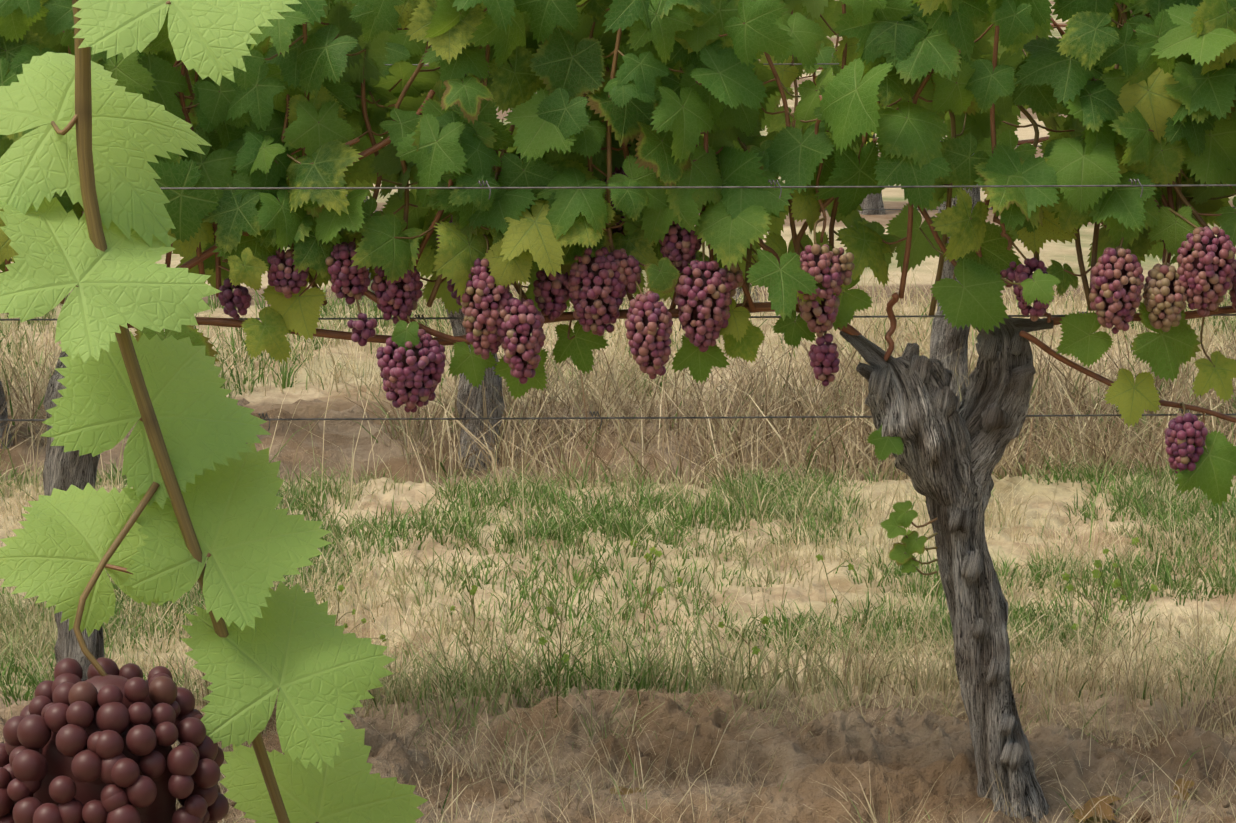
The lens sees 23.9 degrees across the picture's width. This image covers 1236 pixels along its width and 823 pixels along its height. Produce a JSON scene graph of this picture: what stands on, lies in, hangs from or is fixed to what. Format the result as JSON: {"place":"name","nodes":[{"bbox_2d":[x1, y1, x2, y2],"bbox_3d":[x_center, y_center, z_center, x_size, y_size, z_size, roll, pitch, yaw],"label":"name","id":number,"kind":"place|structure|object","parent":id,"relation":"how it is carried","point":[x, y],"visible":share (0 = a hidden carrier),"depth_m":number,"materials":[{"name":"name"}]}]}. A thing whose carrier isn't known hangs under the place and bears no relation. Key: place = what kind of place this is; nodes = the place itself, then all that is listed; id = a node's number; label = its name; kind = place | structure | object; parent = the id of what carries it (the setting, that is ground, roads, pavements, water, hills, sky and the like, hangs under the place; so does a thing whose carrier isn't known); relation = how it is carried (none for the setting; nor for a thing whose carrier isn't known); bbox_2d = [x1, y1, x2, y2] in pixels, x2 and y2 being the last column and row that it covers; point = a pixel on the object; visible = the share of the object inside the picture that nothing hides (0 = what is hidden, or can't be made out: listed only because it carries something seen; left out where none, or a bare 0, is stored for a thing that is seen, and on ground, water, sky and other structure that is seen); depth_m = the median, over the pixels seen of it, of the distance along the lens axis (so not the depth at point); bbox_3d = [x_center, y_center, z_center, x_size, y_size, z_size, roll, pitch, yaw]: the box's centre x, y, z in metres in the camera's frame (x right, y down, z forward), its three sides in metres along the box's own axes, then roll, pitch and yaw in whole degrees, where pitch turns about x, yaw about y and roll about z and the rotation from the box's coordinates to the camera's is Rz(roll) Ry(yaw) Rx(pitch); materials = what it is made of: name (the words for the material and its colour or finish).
{"place":"outdoors","nodes":[
{"label":"outdoors","id":0,"kind":"place"},
{"bbox_2d":[51,0,318,822],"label":"vine canes","id":1,"kind":"object","parent":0,"point":[81,119],"visible":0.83,"depth_m":1.68,"materials":[{"name":"brown plant"}]},
{"bbox_2d":[0,657,228,822],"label":"grape cluster","id":2,"kind":"object","parent":1,"relation":"hanging from","point":[96,747],"visible":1,"depth_m":1.64,"materials":[{"name":"food"}]},
{"bbox_2d":[0,0,427,822],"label":"vine leaves","id":3,"kind":"object","parent":1,"relation":"attached to","point":[308,658],"visible":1,"depth_m":1.69,"materials":[{"name":"green plant"}]},
{"bbox_2d":[0,0,1235,306],"bbox_3d":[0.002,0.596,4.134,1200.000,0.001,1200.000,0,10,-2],"label":"ground","id":4,"kind":"structure","parent":0,"point":[894,204],"depth_m":10.65,"materials":[{"name":"beige soil"}]},
{"bbox_2d":[0,0,1044,470],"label":"vine row","id":5,"kind":"object","parent":4,"relation":"on","point":[946,340],"depth_m":6.62,"materials":[{"name":"green plant"}]},
{"bbox_2d":[422,10,1048,144],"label":"vine canes","id":6,"kind":"object","parent":5,"relation":"attached to","point":[1031,141],"depth_m":6.56,"materials":[{"name":"brown plant"}]},
{"bbox_2d":[0,0,1235,822],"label":"vine row","id":7,"kind":"object","parent":4,"relation":"on","point":[1167,81],"depth_m":3.91,"materials":[{"name":"green plant"}]},
{"bbox_2d":[0,0,1235,712],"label":"vine shoots","id":8,"kind":"object","parent":7,"relation":"attached to","point":[748,304],"visible":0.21,"depth_m":3.97,"materials":[{"name":"plant"}]},
{"bbox_2d":[218,167,1235,473],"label":"grape clusters","id":9,"kind":"object","parent":7,"relation":"attached to","point":[1200,279],"visible":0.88,"depth_m":3.92,"materials":[{"name":"purple food"}]},
{"bbox_2d":[0,473,1235,743],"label":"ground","id":10,"kind":"structure","parent":4,"relation":"on","point":[1064,493],"depth_m":5.22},
{"bbox_2d":[0,300,1235,425],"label":"dry grass","id":11,"kind":"structure","parent":4,"relation":"on","point":[259,400],"depth_m":7.58,"materials":[{"name":"beige plant"}]},
{"bbox_2d":[0,249,1235,822],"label":"grass","id":12,"kind":"structure","parent":4,"relation":"on","point":[1088,461],"depth_m":5.49,"materials":[{"name":"beige plant"}]},
{"bbox_2d":[0,677,1235,822],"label":"soil strip","id":13,"kind":"object","parent":4,"relation":"on","point":[910,761],"visible":0.35,"depth_m":4.26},
{"bbox_2d":[0,398,1235,487],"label":"soil strip","id":14,"kind":"object","parent":4,"relation":"on","point":[336,431],"visible":0.08,"depth_m":6.64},
{"bbox_2d":[269,0,1129,306],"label":"vine row","id":15,"kind":"object","parent":4,"relation":"on","point":[737,294],"depth_m":9.20,"materials":[{"name":"plant"}]},
{"bbox_2d":[422,33,838,69],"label":"vine canes","id":16,"kind":"object","parent":15,"relation":"on","point":[836,45],"depth_m":9.13,"materials":[{"name":"brown plant"}]},
{"bbox_2d":[229,768,1229,822],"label":"soil clods","id":17,"kind":"object","parent":4,"relation":"on","point":[1225,804],"visible":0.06,"depth_m":4.13,"materials":[{"name":"brown soil"}]},
{"bbox_3d":[0.051,-0.117,4.006,45.069,2.072,0.074,0,10,-2],"label":"row of trellis posts","id":18,"kind":"object","parent":4,"relation":"on","visible":0},
{"bbox_2d":[0,179,1235,430],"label":"trellis wires","id":19,"kind":"object","parent":18,"relation":"attached to","point":[674,317],"visible":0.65,"depth_m":3.98,"materials":[{"name":"grey metal"}]},
{"bbox_2d":[858,134,884,214],"bbox_3d":[-0.199,-1.151,11.739,7.383,0.818,0.177,0,10,-2],"label":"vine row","id":20,"kind":"object","parent":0,"point":[872,201],"depth_m":11.79,"materials":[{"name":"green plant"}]},
{"bbox_3d":[-0.018,-0.582,6.563,45.069,2.072,0.074,0,10,-2],"label":"row of trellis posts","id":21,"kind":"object","parent":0,"visible":0},
{"bbox_2d":[374,55,1234,211],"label":"trellis wires","id":22,"kind":"object","parent":21,"relation":"attached to","point":[805,64],"depth_m":6.39,"materials":[{"name":"grey metal"}]}
]}

